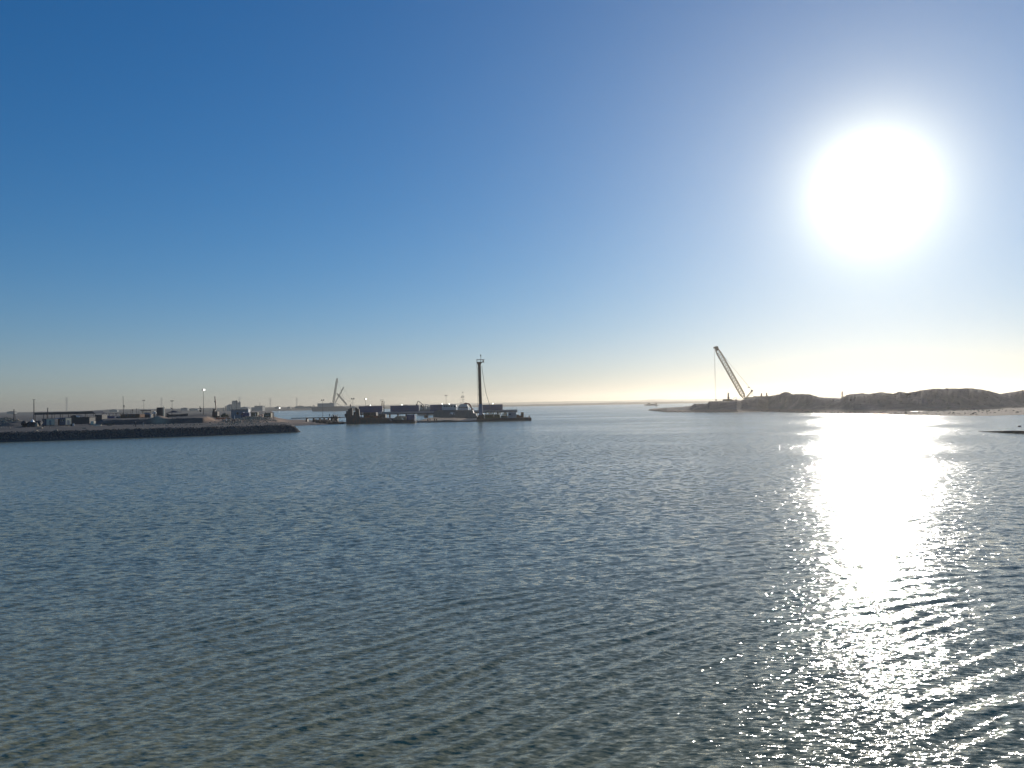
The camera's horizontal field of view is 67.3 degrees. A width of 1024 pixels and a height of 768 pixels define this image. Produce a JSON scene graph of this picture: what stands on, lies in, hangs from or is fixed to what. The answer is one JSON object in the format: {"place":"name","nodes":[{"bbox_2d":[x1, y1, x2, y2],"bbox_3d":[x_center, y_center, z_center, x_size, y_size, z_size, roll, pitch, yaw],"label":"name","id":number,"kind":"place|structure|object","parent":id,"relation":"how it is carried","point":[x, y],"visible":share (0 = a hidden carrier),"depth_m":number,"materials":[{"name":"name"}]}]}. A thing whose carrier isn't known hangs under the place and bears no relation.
{"place":"outdoors","nodes":[
{"label":"outdoors","id":0,"kind":"place"},
{"bbox_2d":[0,411,327,441],"bbox_3d":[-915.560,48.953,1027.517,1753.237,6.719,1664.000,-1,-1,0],"label":"ground","id":1,"kind":"structure","parent":0,"point":[199,418],"depth_m":267.01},
{"bbox_2d":[20,420,42,426],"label":"tarpaulin heap","id":2,"kind":"object","parent":1,"relation":"on","point":[28,424],"visible":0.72,"depth_m":290.45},
{"bbox_2d":[42,418,54,425],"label":"site cabin","id":3,"kind":"object","parent":1,"relation":"on","point":[50,422],"visible":0.98,"depth_m":319.67,"materials":[{"name":"metal"}]},
{"bbox_2d":[60,417,71,425],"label":"site cabin","id":4,"kind":"object","parent":1,"relation":"on","point":[65,421],"visible":0.94,"depth_m":317.34,"materials":[{"name":"metal"}]},
{"bbox_2d":[34,411,104,420],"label":"open shed","id":5,"kind":"structure","parent":1,"relation":"on","point":[68,413],"depth_m":431.85,"materials":[{"name":"metal"}]},
{"bbox_2d":[71,415,94,423],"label":"pitched hut","id":6,"kind":"object","parent":1,"relation":"on","point":[78,419],"visible":0.79,"depth_m":344.79,"materials":[{"name":"white paint"}]},
{"bbox_2d":[95,414,107,420],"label":"shed","id":7,"kind":"structure","parent":1,"relation":"on","point":[99,417],"depth_m":371.81,"materials":[{"name":"grey paint"}]},
{"bbox_2d":[120,414,144,417],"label":"shed","id":8,"kind":"structure","parent":1,"relation":"on","point":[132,415],"depth_m":377.82,"materials":[{"name":"metal"}]},
{"bbox_2d":[0,416,291,427],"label":"rubble","id":9,"kind":"object","parent":1,"relation":"on","point":[251,419],"visible":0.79,"depth_m":327.37,"materials":[{"name":"stone"}]},
{"bbox_2d":[140,410,155,417],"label":"lookout canopy","id":10,"kind":"object","parent":1,"relation":"on","point":[149,415],"visible":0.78,"depth_m":391.82,"materials":[{"name":"metal"}]},
{"bbox_2d":[0,424,297,440],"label":"revetment stones","id":11,"kind":"object","parent":1,"relation":"on","point":[114,432],"visible":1,"depth_m":228.00,"materials":[{"name":"grey stone"}]},
{"bbox_2d":[157,407,164,416],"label":"silo","id":12,"kind":"object","parent":1,"relation":"on","point":[160,411],"visible":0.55,"depth_m":399.88,"materials":[{"name":"metal"}]},
{"bbox_2d":[166,413,187,416],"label":"sign wall","id":13,"kind":"structure","parent":1,"relation":"on","point":[173,415],"depth_m":395.80,"materials":[{"name":"concrete"}]},
{"bbox_2d":[212,396,219,417],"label":"drilling rig","id":14,"kind":"object","parent":1,"relation":"on","point":[215,413],"visible":0.93,"depth_m":396.55,"materials":[{"name":"metal"}]},
{"bbox_2d":[223,401,240,410],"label":"grain silos","id":15,"kind":"object","parent":1,"relation":"on","point":[230,407],"visible":0.69,"depth_m":1850.09,"materials":[{"name":"white metal"}]},
{"bbox_2d":[231,409,249,418],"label":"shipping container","id":16,"kind":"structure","parent":1,"relation":"on","point":[237,413],"depth_m":371.83,"materials":[{"name":"blue metal"}]},
{"bbox_2d":[241,412,250,417],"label":"shipping container","id":17,"kind":"object","parent":1,"relation":"on","point":[243,414],"visible":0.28,"depth_m":351.84,"materials":[{"name":"metal"}]},
{"bbox_2d":[250,412,258,416],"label":"shipping container","id":18,"kind":"object","parent":1,"relation":"on","point":[253,413],"visible":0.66,"depth_m":409.78,"materials":[{"name":"grey metal"}]},
{"bbox_2d":[251,406,264,410],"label":"port building","id":19,"kind":"structure","parent":1,"relation":"on","point":[258,408],"depth_m":1699.55,"materials":[{"name":"white metal"}]},
{"bbox_2d":[263,412,271,416],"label":"shipping container","id":20,"kind":"object","parent":1,"relation":"on","point":[267,414],"visible":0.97,"depth_m":399.79,"materials":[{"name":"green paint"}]},
{"bbox_2d":[291,415,343,422],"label":"jetty","id":21,"kind":"object","parent":1,"relation":"on","point":[332,418],"visible":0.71,"depth_m":401.99,"materials":[{"name":"metal"}]},
{"bbox_2d":[313,419,345,423],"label":"boulders","id":22,"kind":"object","parent":1,"relation":"on","point":[325,421],"visible":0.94,"depth_m":364.38,"materials":[{"name":"grey stone"}]},
{"bbox_2d":[0,401,708,415],"bbox_3d":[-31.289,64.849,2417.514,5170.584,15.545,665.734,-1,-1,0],"label":"shore","id":23,"kind":"structure","parent":0,"point":[266,409],"depth_m":2227.89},
{"bbox_2d":[0,397,841,412],"bbox_3d":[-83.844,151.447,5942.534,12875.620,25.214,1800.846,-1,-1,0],"label":"hills","id":24,"kind":"structure","parent":0,"point":[569,402],"depth_m":5496.10,"materials":[{"name":"grey"}]},
{"bbox_2d":[0,403,1023,767],"bbox_3d":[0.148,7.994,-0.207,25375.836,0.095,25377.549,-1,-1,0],"label":"water","id":25,"kind":"structure","parent":0,"point":[600,587],"depth_m":32.30,"materials":[{"name":"blue liquid"}]},
{"bbox_2d":[310,378,358,410],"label":"crane ship","id":26,"kind":"object","parent":25,"relation":"on","point":[326,407],"visible":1,"depth_m":1561.53},
{"bbox_2d":[345,408,393,423],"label":"stepped barge","id":27,"kind":"object","parent":25,"relation":"on","point":[352,417],"visible":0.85,"depth_m":362.72,"materials":[{"name":"black paint"}]},
{"bbox_2d":[389,420,416,422],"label":"barge","id":28,"kind":"object","parent":25,"relation":"on","point":[402,421],"visible":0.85,"depth_m":356.70,"materials":[{"name":"black paint"}]},
{"bbox_2d":[393,415,406,419],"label":"stone heap","id":29,"kind":"object","parent":28,"relation":"on","point":[400,417],"visible":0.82,"depth_m":358.36,"materials":[{"name":"stone"}]},
{"bbox_2d":[407,414,415,420],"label":"shipping container","id":30,"kind":"object","parent":28,"relation":"on","point":[411,416],"visible":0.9,"depth_m":357.17,"materials":[{"name":"metal"}]},
{"bbox_2d":[417,407,433,414],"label":"deck barge","id":31,"kind":"object","parent":25,"relation":"on","point":[424,409],"visible":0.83,"depth_m":639.68},
{"bbox_2d":[360,409,516,417],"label":"trestle bridge","id":32,"kind":"structure","parent":25,"relation":"in","point":[419,412],"depth_m":457.74,"materials":[{"name":"grey paint"}]},
{"bbox_2d":[359,405,382,411],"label":"shipping container","id":33,"kind":"object","parent":32,"relation":"on","point":[370,408],"visible":0.91,"depth_m":458.43,"materials":[{"name":"blue metal"}]},
{"bbox_2d":[390,405,418,411],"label":"shipping container","id":34,"kind":"object","parent":32,"relation":"on","point":[405,408],"visible":1,"depth_m":458.43,"materials":[{"name":"metal"}]},
{"bbox_2d":[430,405,441,410],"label":"shipping container","id":35,"kind":"object","parent":32,"relation":"on","point":[435,407],"visible":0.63,"depth_m":458.43,"materials":[{"name":"metal"}]},
{"bbox_2d":[478,404,502,409],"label":"shipping container","id":36,"kind":"object","parent":32,"relation":"on","point":[494,407],"visible":0.92,"depth_m":458.42,"materials":[{"name":"metal"}]},
{"bbox_2d":[433,403,477,418],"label":"grey ship","id":37,"kind":"object","parent":25,"relation":"on","point":[449,411],"visible":0.98,"depth_m":429.74,"materials":[{"name":"metal"}]},
{"bbox_2d":[458,392,477,413],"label":"wheelhouse","id":38,"kind":"object","parent":37,"relation":"attached to","point":[463,407],"visible":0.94,"depth_m":479.28,"materials":[{"name":"white paint"}]},
{"bbox_2d":[417,418,503,422],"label":"sand barge","id":39,"kind":"object","parent":25,"relation":"on","point":[471,420],"visible":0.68,"depth_m":358.68,"materials":[{"name":"black paint"}]},
{"bbox_2d":[416,417,465,422],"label":"sand heap","id":40,"kind":"object","parent":39,"relation":"on","point":[444,419],"visible":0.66,"depth_m":379.06,"materials":[{"name":"beige sand"}]},
{"bbox_2d":[477,410,530,420],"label":"dredging barge","id":41,"kind":"object","parent":25,"relation":"on","point":[512,416],"visible":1,"depth_m":361.40,"materials":[{"name":"black paint"}]},
{"bbox_2d":[476,355,491,414],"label":"beacon tower","id":42,"kind":"structure","parent":41,"relation":"on","point":[479,400],"depth_m":360.44,"materials":[{"name":"grey metal"}]},
{"bbox_2d":[978,431,1023,433],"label":"pontoon","id":43,"kind":"object","parent":25,"relation":"on","point":[1021,432],"visible":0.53,"depth_m":160.67,"materials":[{"name":"grey concrete"}]},
{"bbox_2d":[0,0,1023,411],"label":"sky","id":44,"kind":"structure","parent":0,"point":[254,202],"materials":[{"name":"blue"}]},
{"bbox_2d":[649,388,1023,415],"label":"spoil hills","id":45,"kind":"structure","parent":0,"point":[810,405],"depth_m":400.86,"materials":[{"name":"soil"}]},
{"bbox_2d":[722,393,734,400],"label":"mast cabin","id":46,"kind":"object","parent":45,"relation":"on","point":[728,399],"visible":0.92,"depth_m":584.81,"materials":[{"name":"metal"}]},
{"bbox_2d":[713,346,756,400],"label":"crawler crane","id":47,"kind":"object","parent":45,"relation":"on","point":[730,372],"visible":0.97,"depth_m":547.54,"materials":[{"name":"metal"}]},
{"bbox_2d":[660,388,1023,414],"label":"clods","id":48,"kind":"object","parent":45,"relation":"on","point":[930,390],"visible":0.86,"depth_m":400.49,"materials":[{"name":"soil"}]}
]}

